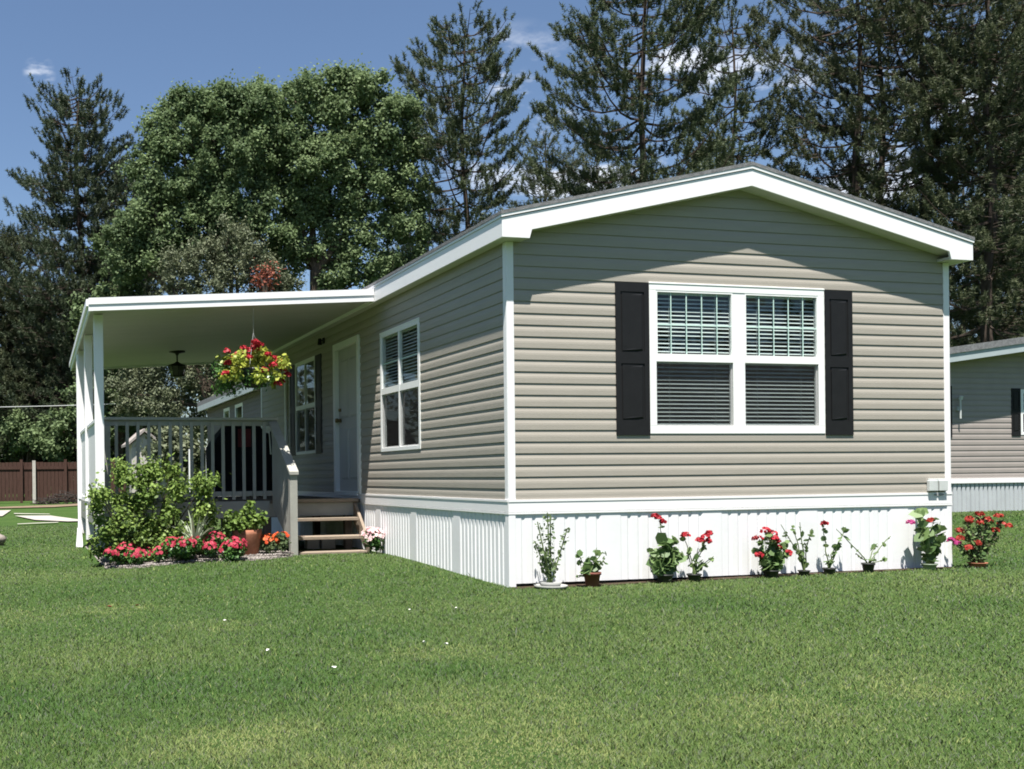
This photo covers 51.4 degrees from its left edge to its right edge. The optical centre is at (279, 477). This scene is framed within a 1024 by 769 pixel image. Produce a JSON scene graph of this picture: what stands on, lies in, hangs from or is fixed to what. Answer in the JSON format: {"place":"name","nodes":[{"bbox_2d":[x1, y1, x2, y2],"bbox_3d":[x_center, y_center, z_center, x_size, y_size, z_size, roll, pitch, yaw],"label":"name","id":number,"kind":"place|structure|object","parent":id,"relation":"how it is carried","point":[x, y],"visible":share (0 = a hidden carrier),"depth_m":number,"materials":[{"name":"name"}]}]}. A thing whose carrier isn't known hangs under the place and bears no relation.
{"place":"outdoors","nodes":[
{"label":"outdoors","id":0,"kind":"place"},
{"bbox_2d":[0,510,9,515],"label":"path","id":1,"kind":"structure","parent":0,"point":[3,512],"depth_m":29.35,"materials":[{"name":"concrete"}]},
{"bbox_2d":[0,504,77,507],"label":"dirt path","id":2,"kind":"structure","parent":0,"point":[40,506],"depth_m":35.60,"materials":[{"name":"brown soil"}]},
{"bbox_2d":[19,515,77,520],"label":"path","id":3,"kind":"structure","parent":0,"point":[47,517],"depth_m":24.57,"materials":[{"name":"concrete"}]},
{"bbox_2d":[0,482,1023,768],"bbox_3d":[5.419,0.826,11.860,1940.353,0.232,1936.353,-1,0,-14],"label":"ground","id":4,"kind":"structure","parent":0,"point":[12,518],"depth_m":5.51,"materials":[{"name":"green plant"}]},
{"bbox_2d":[0,534,5,545],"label":"rock","id":5,"kind":"object","parent":4,"relation":"on","point":[2,539],"visible":0.82,"depth_m":15.17,"materials":[{"name":"grey stone"}]},
{"bbox_2d":[0,408,21,461],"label":"bush","id":6,"kind":"object","parent":4,"relation":"on","point":[3,454],"visible":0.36,"depth_m":46.87,"materials":[{"name":"green plant"}]},
{"bbox_2d":[0,405,48,500],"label":"bush","id":7,"kind":"object","parent":4,"relation":"on","point":[17,425],"visible":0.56,"depth_m":45.67,"materials":[{"name":"green plant"}]},
{"bbox_2d":[0,216,77,499],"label":"pine tree","id":8,"kind":"object","parent":4,"relation":"on","point":[21,378],"visible":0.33,"depth_m":47.98,"materials":[{"name":"green plant"}]},
{"bbox_2d":[0,290,77,496],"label":"pine tree","id":9,"kind":"object","parent":4,"relation":"on","point":[6,350],"visible":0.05,"depth_m":49.87,"materials":[{"name":"green plant"}]},
{"bbox_2d":[30,490,77,504],"bbox_3d":[-8.371,0.828,40.003,2.730,0.688,1.142,-1,0,-14],"label":"brush pile","id":10,"kind":"object","parent":4,"relation":"on","point":[50,500],"visible":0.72,"depth_m":39.78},
{"bbox_2d":[37,428,76,499],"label":"bush","id":11,"kind":"object","parent":4,"relation":"on","point":[70,458],"visible":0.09,"depth_m":47.78,"materials":[{"name":"green plant"}]},
{"bbox_2d":[0,459,125,502],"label":"privacy fence","id":12,"kind":"object","parent":4,"relation":"on","point":[11,477],"visible":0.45,"depth_m":42.03,"materials":[{"name":"brown wood"}]},
{"bbox_2d":[0,67,170,458],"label":"pine tree","id":13,"kind":"object","parent":4,"relation":"on","point":[50,250],"visible":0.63,"depth_m":45.85,"materials":[{"name":"green plant"}]},
{"bbox_2d":[15,267,162,461],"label":"broadleaf tree","id":14,"kind":"object","parent":4,"relation":"on","point":[53,438],"visible":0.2,"depth_m":43.45,"materials":[{"name":"green plant"}]},
{"bbox_2d":[9,393,179,426],"bbox_3d":[-15.245,-0.935,35.837,23.682,4.300,0.178,-1,0,-13],"label":"utility line","id":15,"kind":"object","parent":4,"relation":"on","point":[71,405],"visible":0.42,"depth_m":37.44,"materials":[{"name":"grey metal"}]},
{"bbox_2d":[57,152,204,484],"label":"pine tree","id":16,"kind":"object","parent":4,"relation":"on","point":[124,194],"visible":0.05,"depth_m":52.12,"materials":[{"name":"green plant"}]},
{"bbox_2d":[121,428,157,497],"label":"garden shed","id":17,"kind":"structure","parent":4,"relation":"on","point":[132,448],"depth_m":32.31,"materials":[{"name":"beige plastic"}]},
{"bbox_2d":[134,426,207,482],"bbox_3d":[-2.958,-0.248,30.166,2.686,2.894,2.172,-1,0,0],"label":"bush","id":18,"kind":"object","parent":4,"relation":"on","point":[175,446],"visible":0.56,"depth_m":29.69,"materials":[{"name":"green plant"}]},
{"bbox_2d":[158,448,205,497],"bbox_3d":[-2.890,0.060,30.477,1.470,1.850,0.140,-1,0,-14],"label":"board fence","id":19,"kind":"object","parent":4,"relation":"on","point":[164,483],"visible":0.02,"depth_m":30.43,"materials":[{"name":"wood"}]},
{"bbox_2d":[85,542,293,568],"bbox_3d":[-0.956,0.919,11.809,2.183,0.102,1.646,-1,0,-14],"label":"gravel","id":20,"kind":"structure","parent":4,"relation":"on","point":[259,555],"depth_m":11.30,"materials":[{"name":"grey gravel"}]},
{"bbox_2d":[103,542,153,565],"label":"flower clump","id":21,"kind":"object","parent":20,"relation":"on","point":[129,554],"visible":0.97,"depth_m":11.03,"materials":[{"name":"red plant"}]},
{"bbox_2d":[80,453,225,562],"bbox_3d":[-1.377,0.358,11.519,1.699,1.290,0.892,-1,0,-14],"label":"shrub","id":22,"kind":"object","parent":20,"relation":"on","point":[152,474],"visible":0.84,"depth_m":11.40,"materials":[{"name":"green plant"}]},
{"bbox_2d":[150,536,196,561],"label":"flower clump","id":23,"kind":"object","parent":20,"relation":"on","point":[182,548],"visible":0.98,"depth_m":11.01,"materials":[{"name":"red plant"}]},
{"bbox_2d":[167,511,211,543],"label":"strap leaf plant","id":24,"kind":"object","parent":20,"relation":"on","point":[199,531],"visible":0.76,"depth_m":11.26,"materials":[{"name":"green plant"}]},
{"bbox_2d":[189,531,246,561],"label":"flower clump","id":25,"kind":"object","parent":20,"relation":"on","point":[235,546],"visible":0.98,"depth_m":11.13,"materials":[{"name":"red plant"}]},
{"bbox_2d":[218,500,268,554],"bbox_3d":[-0.419,0.576,11.654,0.613,0.625,0.397,-1,0,-14],"label":"planter","id":26,"kind":"object","parent":20,"relation":"on","point":[238,526],"visible":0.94,"depth_m":11.59,"materials":[{"name":"ceramic"}]},
{"bbox_2d":[259,531,291,553],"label":"flower clump","id":27,"kind":"object","parent":20,"relation":"on","point":[272,544],"visible":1,"depth_m":11.68,"materials":[{"name":"orange plant"}]},
{"bbox_2d":[85,67,306,394],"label":"broadleaf tree","id":28,"kind":"object","parent":4,"relation":"on","point":[199,191],"visible":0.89,"depth_m":41.29,"materials":[{"name":"green plant"}]},
{"bbox_2d":[188,449,221,496],"bbox_3d":[-1.498,0.165,23.491,1.200,1.620,0.070,-1,0,-14],"label":"picket fence","id":29,"kind":"object","parent":4,"relation":"on","point":[189,464],"visible":0.04,"depth_m":23.32,"materials":[{"name":"white plastic"}]},
{"bbox_2d":[104,212,311,441],"bbox_3d":[-2.296,-4.431,38.135,9.210,11.241,4.127,-1,0,0],"label":"broadleaf tree","id":30,"kind":"object","parent":4,"relation":"on","point":[220,281],"visible":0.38,"depth_m":37.61,"materials":[{"name":"green plant"}]},
{"bbox_2d":[69,289,373,556],"bbox_3d":[-1.201,-0.576,14.664,3.425,3.208,6.369,-1,0,-14],"label":"covered porch","id":31,"kind":"object","parent":4,"relation":"on","point":[133,332],"visible":0.75,"depth_m":12.49,"materials":[{"name":"white metal"}]},
{"bbox_2d":[167,350,186,377],"bbox_3d":[-1.589,-1.768,15.894,0.299,0.442,0.299,-1,0,9],"label":"ceiling lantern","id":32,"kind":"object","parent":31,"relation":"hanging from","point":[176,369],"visible":0.91,"depth_m":15.81,"materials":[{"name":"metal"}]},
{"bbox_2d":[206,426,269,497],"bbox_3d":[-0.606,-0.267,14.784,0.859,1.117,0.502,-1,0,-14],"label":"covered grill","id":33,"kind":"object","parent":31,"relation":"on","point":[238,458],"visible":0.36,"depth_m":14.56,"materials":[{"name":"black fabric"}]},
{"bbox_2d":[209,333,291,398],"bbox_3d":[-0.336,-1.443,11.713,0.811,1.093,0.770,-1,0,-37],"label":"hanging basket","id":34,"kind":"object","parent":31,"relation":"hanging from","point":[253,372],"visible":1,"depth_m":11.63,"materials":[{"name":"multicoloured plastic"}]},
{"bbox_2d":[250,431,271,496],"bbox_3d":[-0.249,-0.198,15.132,0.348,0.977,0.322,-1,0,-14],"label":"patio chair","id":35,"kind":"object","parent":31,"relation":"on","point":[270,456],"visible":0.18,"depth_m":15.15,"materials":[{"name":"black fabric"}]},
{"bbox_2d":[197,383,260,444],"bbox_3d":[1.589,-0.858,25.430,5.750,3.795,9.420,-1,0,-14],"label":"neighbouring home","id":36,"kind":"object","parent":4,"relation":"on","point":[245,403],"visible":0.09,"depth_m":25.41,"materials":[{"name":"grey plastic"}]},
{"bbox_2d":[223,407,229,416],"bbox_3d":[-1.333,-1.156,26.363,0.066,1.253,0.804,-1,0,-14],"label":"window","id":37,"kind":"structure","parent":36,"relation":"in","point":[226,409],"depth_m":26.45,"materials":[{"name":"white plastic"}]},
{"bbox_2d":[235,402,242,416],"bbox_3d":[-0.959,-1.158,24.859,0.066,1.253,0.904,-1,0,-14],"label":"window","id":38,"kind":"structure","parent":36,"relation":"in","point":[240,404],"depth_m":25.06,"materials":[{"name":"white plastic"}]},
{"bbox_2d":[249,261,288,292],"bbox_3d":[-0.452,-3.400,36.820,1.572,9.112,1.688,-1,0,20],"label":"broadleaf tree","id":39,"kind":"object","parent":4,"relation":"on","point":[266,282],"visible":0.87,"depth_m":36.88,"materials":[{"name":"red plant"}]},
{"bbox_2d":[229,53,440,291],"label":"broadleaf tree","id":40,"kind":"object","parent":4,"relation":"on","point":[308,156],"visible":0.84,"depth_m":42.39,"materials":[{"name":"green plant"}]},
{"bbox_2d":[359,527,384,552],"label":"begonia clump","id":41,"kind":"object","parent":4,"relation":"on","point":[371,535],"visible":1,"depth_m":11.98,"materials":[{"name":"white plant"}]},
{"bbox_2d":[380,193,461,332],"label":"pine tree","id":42,"kind":"object","parent":4,"relation":"on","point":[440,201],"visible":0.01,"depth_m":63.31,"materials":[{"name":"green plant"}]},
{"bbox_2d":[389,0,545,333],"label":"pine tree","id":43,"kind":"object","parent":4,"relation":"on","point":[454,129],"visible":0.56,"depth_m":42.41,"materials":[{"name":"green plant"}]},
{"bbox_2d":[24,303,1022,493],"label":"woods","id":44,"kind":"object","parent":4,"relation":"on","point":[195,438],"depth_m":64.94,"materials":[{"name":"green plant"}]},
{"bbox_2d":[497,121,587,209],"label":"pine tree","id":45,"kind":"object","parent":4,"relation":"on","point":[533,182],"visible":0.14,"depth_m":61.47,"materials":[{"name":"green plant"}]},
{"bbox_2d":[533,513,569,589],"bbox_3d":[2.339,0.635,8.841,0.289,0.660,0.335,-1,0,27],"label":"potted plant","id":46,"kind":"object","parent":4,"relation":"on","point":[549,583],"visible":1,"depth_m":8.85,"materials":[{"name":"green plant"}]},
{"bbox_2d":[575,548,607,586],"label":"potted plant","id":47,"kind":"object","parent":4,"relation":"on","point":[590,572],"visible":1,"depth_m":8.93,"materials":[{"name":"green plant"}]},
{"bbox_2d":[567,137,626,191],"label":"pine tree","id":48,"kind":"object","parent":4,"relation":"on","point":[588,169],"visible":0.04,"depth_m":65.22,"materials":[{"name":"green plant"}]},
{"bbox_2d":[261,161,974,587],"bbox_3d":[3.147,-0.933,14.184,5.024,3.889,9.968,-1,0,-14],"label":"mobile home","id":49,"kind":"object","parent":4,"relation":"on","point":[735,359],"visible":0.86,"depth_m":9.64,"materials":[{"name":"plastic"}]},
{"bbox_2d":[295,356,315,454],"bbox_3d":[0.413,-1.058,15.405,0.066,1.418,1.135,-1,0,-14],"label":"window","id":50,"kind":"structure","parent":49,"relation":"in","point":[298,408],"depth_m":15.45,"materials":[{"name":"white plastic"}]},
{"bbox_2d":[335,344,357,490],"bbox_3d":[0.901,-0.766,13.408,0.112,1.895,0.930,-1,0,-14],"label":"door","id":51,"kind":"structure","parent":49,"relation":"in","point":[347,420],"depth_m":13.47,"materials":[{"name":"paint"}]},
{"bbox_2d":[379,317,421,451],"bbox_3d":[1.378,-1.005,11.534,0.072,1.408,1.255,-1,0,-14],"label":"window","id":52,"kind":"structure","parent":49,"relation":"in","point":[402,387],"depth_m":11.52,"materials":[{"name":"white plastic"}]},
{"bbox_2d":[648,282,824,433],"bbox_3d":[4.271,-1.095,9.538,1.892,1.380,0.072,-1,0,-14],"label":"window","id":53,"kind":"structure","parent":49,"relation":"in","point":[737,359],"depth_m":9.52,"materials":[{"name":"white plastic"}]},
{"bbox_2d":[526,0,758,197],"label":"pine tree","id":54,"kind":"object","parent":4,"relation":"on","point":[595,133],"visible":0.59,"depth_m":38.68,"materials":[{"name":"green plant"}]},
{"bbox_2d":[646,513,686,583],"bbox_3d":[3.482,0.632,9.171,0.363,0.631,0.182,-1,0,-23],"label":"potted plant","id":55,"kind":"object","parent":4,"relation":"on","point":[664,560],"visible":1,"depth_m":9.12,"materials":[{"name":"green plant"}]},
{"bbox_2d":[666,146,717,176],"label":"pine tree","id":56,"kind":"object","parent":4,"relation":"on","point":[684,163],"visible":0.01,"depth_m":63.32,"materials":[{"name":"green plant"}]},
{"bbox_2d":[679,530,713,581],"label":"potted plant","id":57,"kind":"object","parent":4,"relation":"on","point":[694,575],"visible":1,"depth_m":9.23,"materials":[{"name":"green plant"}]},
{"bbox_2d":[659,0,808,178],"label":"pine tree","id":58,"kind":"object","parent":4,"relation":"on","point":[724,72],"visible":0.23,"depth_m":44.21,"materials":[{"name":"green plant"}]},
{"bbox_2d":[513,567,958,588],"bbox_3d":[4.336,0.922,9.483,4.750,0.030,0.212,-1,0,-14],"label":"soil strip","id":59,"kind":"object","parent":4,"relation":"on","point":[714,578],"visible":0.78,"depth_m":9.40,"materials":[{"name":"brown soil"}]},
{"bbox_2d":[751,527,792,577],"bbox_3d":[4.545,0.688,9.416,0.408,0.475,0.179,-1,0,-14],"label":"potted plant","id":60,"kind":"object","parent":4,"relation":"on","point":[772,557],"visible":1,"depth_m":9.39,"materials":[{"name":"green plant"}]},
{"bbox_2d":[781,522,814,575],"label":"potted plant","id":61,"kind":"object","parent":4,"relation":"on","point":[802,559],"visible":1,"depth_m":9.50,"materials":[{"name":"green plant"}]},
{"bbox_2d":[820,520,849,574],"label":"potted plant","id":62,"kind":"object","parent":4,"relation":"on","point":[828,569],"visible":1,"depth_m":9.59,"materials":[{"name":"green plant"}]},
{"bbox_2d":[836,529,890,572],"bbox_3d":[5.553,0.693,9.696,0.604,0.422,0.135,-1,0,-14],"label":"potted plant","id":63,"kind":"object","parent":4,"relation":"on","point":[868,566],"visible":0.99,"depth_m":9.69,"materials":[{"name":"green plant"}]},
{"bbox_2d":[730,0,1008,214],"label":"pine tree","id":64,"kind":"object","parent":4,"relation":"on","point":[792,138],"visible":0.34,"depth_m":40.29,"materials":[{"name":"green plant"}]},
{"bbox_2d":[781,0,975,229],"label":"pine tree","id":65,"kind":"object","parent":4,"relation":"on","point":[829,183],"visible":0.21,"depth_m":42.45,"materials":[{"name":"green plant"}]},
{"bbox_2d":[779,0,1023,323],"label":"pine tree","id":66,"kind":"object","parent":4,"relation":"on","point":[853,77],"visible":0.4,"depth_m":38.64,"materials":[{"name":"green plant"}]},
{"bbox_2d":[906,508,947,569],"bbox_3d":[6.226,0.593,9.858,0.448,0.600,0.241,-1,0,-14],"label":"potted plant","id":67,"kind":"object","parent":4,"relation":"on","point":[930,540],"visible":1,"depth_m":9.82,"materials":[{"name":"green plant"}]},
{"bbox_2d":[861,0,1023,346],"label":"pine tree","id":68,"kind":"object","parent":4,"relation":"on","point":[989,244],"visible":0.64,"depth_m":36.16,"materials":[{"name":"green plant"}]},
{"bbox_2d":[906,159,1021,344],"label":"pine tree","id":69,"kind":"object","parent":4,"relation":"on","point":[959,326],"visible":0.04,"depth_m":55.02,"materials":[{"name":"green plant"}]},
{"bbox_2d":[935,0,1023,345],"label":"pine tree","id":70,"kind":"object","parent":4,"relation":"on","point":[971,323],"visible":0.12,"depth_m":43.21,"materials":[{"name":"green plant"}]},
{"bbox_2d":[946,511,1012,567],"bbox_3d":[6.867,0.608,10.043,0.755,0.557,0.190,-1,0,-14],"label":"potted plant","id":71,"kind":"object","parent":4,"relation":"on","point":[977,550],"visible":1,"depth_m":10.02,"materials":[{"name":"green plant"}]},
{"bbox_2d":[950,158,1022,342],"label":"pine tree","id":72,"kind":"object","parent":4,"relation":"on","point":[971,275],"visible":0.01,"depth_m":55.87,"materials":[{"name":"green plant"}]},
{"bbox_2d":[950,337,1023,511],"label":"neighbouring home","id":73,"kind":"object","parent":4,"relation":"on","point":[987,418],"visible":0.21,"depth_m":18.90,"materials":[{"name":"beige plastic"}]},
{"bbox_2d":[1021,389,1023,434],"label":"window","id":74,"kind":"structure","parent":73,"relation":"in","point":[1022,390],"depth_m":19.11,"materials":[{"name":"white plastic"}]},
{"bbox_2d":[0,0,1023,479],"label":"sky","id":75,"kind":"structure","parent":0,"point":[139,47],"materials":[{"name":"blue"}]}
]}

